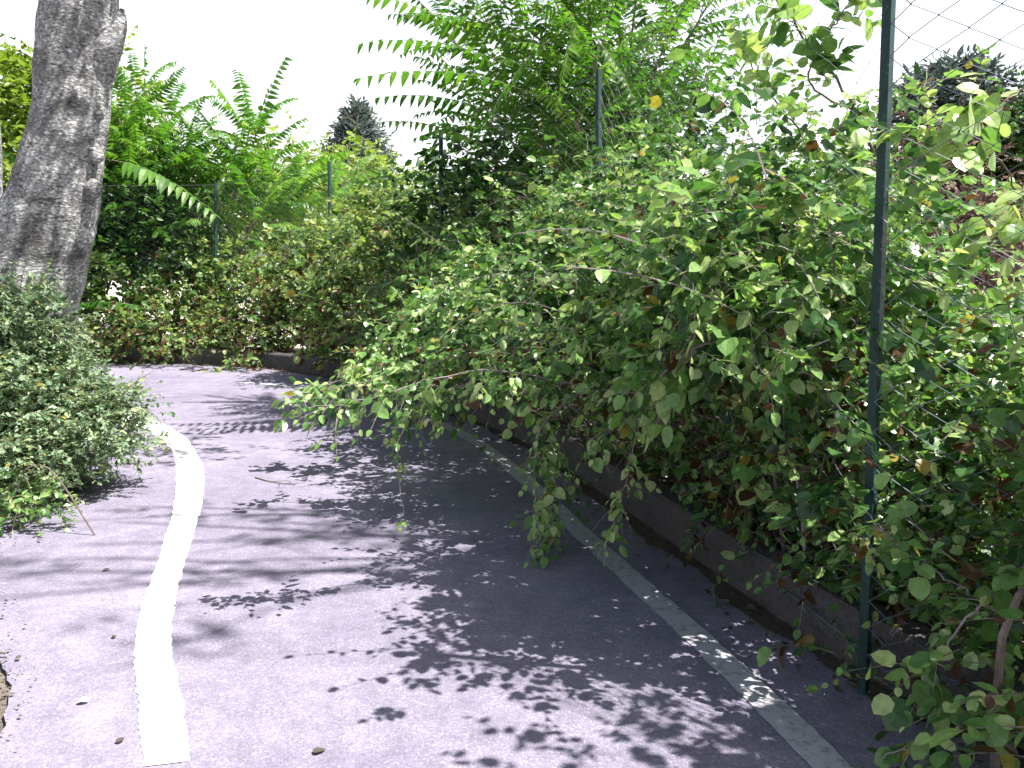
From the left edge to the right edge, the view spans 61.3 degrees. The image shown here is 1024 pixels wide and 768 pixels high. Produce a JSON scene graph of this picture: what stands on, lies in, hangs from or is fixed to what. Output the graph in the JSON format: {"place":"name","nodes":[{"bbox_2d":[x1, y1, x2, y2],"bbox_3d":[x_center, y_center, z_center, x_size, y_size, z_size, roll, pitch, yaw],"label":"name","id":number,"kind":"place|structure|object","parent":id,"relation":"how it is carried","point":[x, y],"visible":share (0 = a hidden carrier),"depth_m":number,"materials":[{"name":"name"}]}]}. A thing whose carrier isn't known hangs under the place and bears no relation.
{"place":"outdoors","nodes":[
{"label":"outdoors","id":0,"kind":"place"},
{"bbox_2d":[0,500,11,733],"bbox_3d":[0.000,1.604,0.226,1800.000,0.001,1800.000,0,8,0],"label":"ground","id":1,"kind":"structure","parent":0,"point":[4,684],"depth_m":3.27,"materials":[{"name":"soil"}]},
{"bbox_2d":[0,127,2,197],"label":"slim tree","id":2,"kind":"object","parent":1,"relation":"on","point":[1,177],"visible":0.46,"depth_m":9.17,"materials":[{"name":"grey plant"}]},
{"bbox_2d":[0,444,95,538],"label":"leafy plant","id":3,"kind":"object","parent":1,"relation":"on","point":[47,491],"visible":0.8,"depth_m":5.20,"materials":[{"name":"green plant"}]},
{"bbox_2d":[0,0,126,467],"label":"leaning tree","id":4,"kind":"object","parent":1,"relation":"on","point":[50,201],"visible":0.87,"depth_m":6.18,"materials":[{"name":"grey plant"}]},
{"bbox_2d":[0,245,178,526],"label":"leaved shrub","id":5,"kind":"object","parent":1,"relation":"on","point":[40,378],"visible":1,"depth_m":5.79,"materials":[{"name":"green plant"}]},
{"bbox_2d":[94,347,1023,746],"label":"wall","id":6,"kind":"structure","parent":1,"relation":"on","point":[662,513],"depth_m":4.31,"materials":[{"name":"concrete"}]},
{"bbox_2d":[0,363,1020,767],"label":"path","id":7,"kind":"structure","parent":0,"point":[334,611],"depth_m":3.86,"materials":[{"name":"grey asphalt"}]},
{"bbox_2d":[0,519,36,748],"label":"dry debris","id":8,"kind":"object","parent":7,"relation":"on","point":[16,657],"visible":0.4,"depth_m":3.38,"materials":[{"name":"brown plant"}]},
{"bbox_2d":[77,697,89,702],"bbox_3d":[-1.571,1.157,3.163,0.040,0.012,0.030,0,8,0],"label":"paper scrap","id":9,"kind":"object","parent":7,"relation":"on","point":[84,699],"visible":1,"depth_m":3.16,"materials":[{"name":"white paper"}]},
{"bbox_2d":[123,413,204,765],"bbox_3d":[-2.556,0.732,6.256,0.818,0.001,7.595,-4,9,-27],"label":"line","id":10,"kind":"object","parent":7,"relation":"on","point":[163,730],"visible":0.82,"depth_m":3.79,"materials":[{"name":"white paint"}]},
{"bbox_2d":[255,477,295,486],"bbox_3d":[-1.718,0.712,6.390,0.216,0.010,0.400,-7,10,-39],"label":"fallen twig","id":11,"kind":"object","parent":7,"relation":"on","point":[277,481],"visible":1,"depth_m":6.33,"materials":[{"name":"grey wood"}]},
{"bbox_2d":[312,747,325,752],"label":"fallen leaf","id":12,"kind":"object","parent":7,"relation":"on","point":[317,749],"visible":1,"depth_m":2.85,"materials":[{"name":"beige plant"}]},
{"bbox_2d":[243,382,852,767],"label":"edge line","id":13,"kind":"object","parent":7,"relation":"on","point":[808,743],"visible":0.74,"depth_m":3.66,"materials":[{"name":"paint"}]},
{"bbox_2d":[83,362,1023,767],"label":"gutter","id":14,"kind":"object","parent":7,"relation":"on","point":[767,618],"visible":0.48,"depth_m":4.23,"materials":[{"name":"concrete"}]},
{"bbox_2d":[109,361,1023,762],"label":"leaf litter","id":15,"kind":"object","parent":7,"relation":"on","point":[797,665],"visible":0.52,"depth_m":3.98,"materials":[{"name":"brown plant"}]},
{"bbox_2d":[0,0,1023,225],"label":"sky","id":16,"kind":"structure","parent":0,"point":[212,39],"materials":[{"name":"white"}]},
{"bbox_2d":[79,281,1023,496],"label":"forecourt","id":17,"kind":"structure","parent":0,"point":[111,292],"depth_m":25.23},
{"bbox_2d":[0,24,182,191],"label":"broad tree","id":18,"kind":"object","parent":17,"relation":"on","point":[16,70],"visible":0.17,"depth_m":18.90,"materials":[{"name":"green plant"}]},
{"bbox_2d":[2,118,264,342],"bbox_3d":[-7.042,-2.775,16.602,5.172,5.052,5.019,0,8,0],"label":"dense tree","id":19,"kind":"object","parent":17,"relation":"on","point":[140,246],"visible":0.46,"depth_m":15.40,"materials":[{"name":"green plant"}]},
{"bbox_2d":[79,44,245,336],"bbox_3d":[-6.668,-3.385,15.454,3.624,5.625,4.575,-1,8,-8],"label":"pinnate tree","id":20,"kind":"object","parent":17,"relation":"on","point":[142,106],"visible":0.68,"depth_m":15.68,"materials":[{"name":"green plant"}]},
{"bbox_2d":[152,110,433,276],"bbox_3d":[-5.600,-3.989,21.738,8.284,5.059,4.863,0,8,0],"label":"broad tree","id":21,"kind":"object","parent":17,"relation":"on","point":[353,156],"visible":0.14,"depth_m":21.17,"materials":[{"name":"green plant"}]},
{"bbox_2d":[242,150,376,319],"bbox_3d":[-3.961,-2.635,16.766,2.647,3.764,2.357,0,8,0],"label":"pinnate tree","id":22,"kind":"object","parent":17,"relation":"on","point":[296,212],"visible":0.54,"depth_m":16.45,"materials":[{"name":"green plant"}]},
{"bbox_2d":[283,92,408,288],"bbox_3d":[-6.528,-8.216,39.068,7.067,9.596,7.002,5,9,31],"label":"conifer","id":23,"kind":"object","parent":17,"relation":"on","point":[358,117],"visible":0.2,"depth_m":38.27,"materials":[{"name":"green plant"}]},
{"bbox_2d":[355,3,786,290],"bbox_3d":[0.896,-2.316,10.626,4.744,4.840,3.682,-7,10,-39],"label":"dense tree","id":24,"kind":"object","parent":17,"relation":"on","point":[431,181],"visible":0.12,"depth_m":10.29,"materials":[{"name":"green plant"}]},
{"bbox_2d":[838,43,1023,317],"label":"conifer","id":25,"kind":"object","parent":17,"relation":"on","point":[938,69],"visible":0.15,"depth_m":24.11,"materials":[{"name":"green plant"}]},
{"bbox_2d":[889,99,1023,314],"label":"dry tree","id":26,"kind":"object","parent":17,"relation":"on","point":[980,200],"visible":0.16,"depth_m":21.88,"materials":[{"name":"brown plant"}]},
{"bbox_2d":[941,69,1023,238],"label":"round bush","id":27,"kind":"object","parent":17,"relation":"on","point":[1011,163],"visible":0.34,"depth_m":22.83,"materials":[{"name":"green plant"}]},
{"bbox_2d":[962,240,1023,308],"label":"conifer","id":28,"kind":"object","parent":17,"relation":"on","point":[1016,280],"visible":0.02,"depth_m":28.44,"materials":[{"name":"plant"}]},
{"bbox_2d":[103,210,1023,280],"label":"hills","id":29,"kind":"structure","parent":0,"point":[261,253],"depth_m":87.13,"materials":[{"name":"green plant"}]},
{"bbox_2d":[164,346,1023,662],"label":"bank","id":30,"kind":"structure","parent":0,"point":[664,478],"depth_m":5.67,"materials":[{"name":"soil"}]},
{"bbox_2d":[78,238,225,364],"bbox_3d":[-7.829,-1.281,14.529,5.594,2.878,2.777,1,8,9],"label":"bramble bush","id":31,"kind":"object","parent":30,"relation":"on","point":[135,298],"visible":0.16,"depth_m":14.41,"materials":[{"name":"green plant"}]},
{"bbox_2d":[77,218,338,372],"bbox_3d":[-4.957,-1.360,14.527,4.733,2.974,4.315,0,8,0],"label":"bramble bush","id":32,"kind":"object","parent":30,"relation":"on","point":[201,292],"visible":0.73,"depth_m":14.00,"materials":[{"name":"green plant"}]},
{"bbox_2d":[166,57,347,334],"bbox_3d":[-4.814,-3.257,15.909,2.850,5.234,2.933,3,8,18],"label":"pinnate tree","id":33,"kind":"object","parent":30,"relation":"on","point":[240,167],"visible":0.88,"depth_m":15.45,"materials":[{"name":"green plant"}]},
{"bbox_2d":[178,201,408,375],"bbox_3d":[-3.204,-1.168,13.748,4.384,3.631,3.127,-4,9,-27],"label":"bramble bush","id":34,"kind":"object","parent":30,"relation":"on","point":[275,304],"visible":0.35,"depth_m":13.65,"materials":[{"name":"green plant"}]},
{"bbox_2d":[267,152,473,379],"bbox_3d":[-1.255,-1.518,12.030,4.068,3.304,2.985,0,8,0],"label":"bramble bush","id":35,"kind":"object","parent":30,"relation":"on","point":[322,316],"visible":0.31,"depth_m":11.59,"materials":[{"name":"green plant"}]},
{"bbox_2d":[308,130,571,407],"bbox_3d":[-0.266,-1.129,9.603,3.907,3.327,3.028,-3,9,-20],"label":"leafy shrub","id":36,"kind":"object","parent":30,"relation":"on","point":[459,212],"visible":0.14,"depth_m":9.31,"materials":[{"name":"green plant"}]},
{"bbox_2d":[4,0,1023,693],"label":"chain link fence","id":37,"kind":"object","parent":30,"relation":"on","point":[874,396],"visible":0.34,"depth_m":3.08,"materials":[{"name":"metal"}]},
{"bbox_2d":[273,118,758,531],"bbox_3d":[0.499,-0.722,7.598,5.148,3.246,3.675,-5,9,-30],"label":"leafy shrub","id":38,"kind":"object","parent":30,"relation":"on","point":[371,354],"visible":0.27,"depth_m":7.22,"materials":[{"name":"green plant"}]},
{"bbox_2d":[353,0,787,215],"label":"pinnate tree","id":39,"kind":"object","parent":30,"relation":"on","point":[579,41],"visible":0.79,"depth_m":8.13,"materials":[{"name":"green plant"}]},
{"bbox_2d":[271,95,1019,568],"bbox_3d":[0.889,-0.367,5.949,4.987,3.010,3.359,-3,8,-19],"label":"leafy shrub","id":40,"kind":"object","parent":30,"relation":"on","point":[499,369],"visible":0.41,"depth_m":5.36,"materials":[{"name":"green plant"}]},
{"bbox_2d":[433,0,1023,639],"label":"leafy shrub","id":41,"kind":"object","parent":30,"relation":"on","point":[735,282],"visible":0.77,"depth_m":3.51,"materials":[{"name":"green plant"}]},
{"bbox_2d":[705,82,1023,744],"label":"leafy shrub","id":42,"kind":"object","parent":30,"relation":"on","point":[945,470],"visible":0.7,"depth_m":3.12,"materials":[{"name":"green plant"}]},
{"bbox_2d":[836,259,1023,767],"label":"leafy shrub","id":43,"kind":"object","parent":30,"relation":"on","point":[995,719],"visible":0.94,"depth_m":2.57,"materials":[{"name":"green plant"}]}
]}

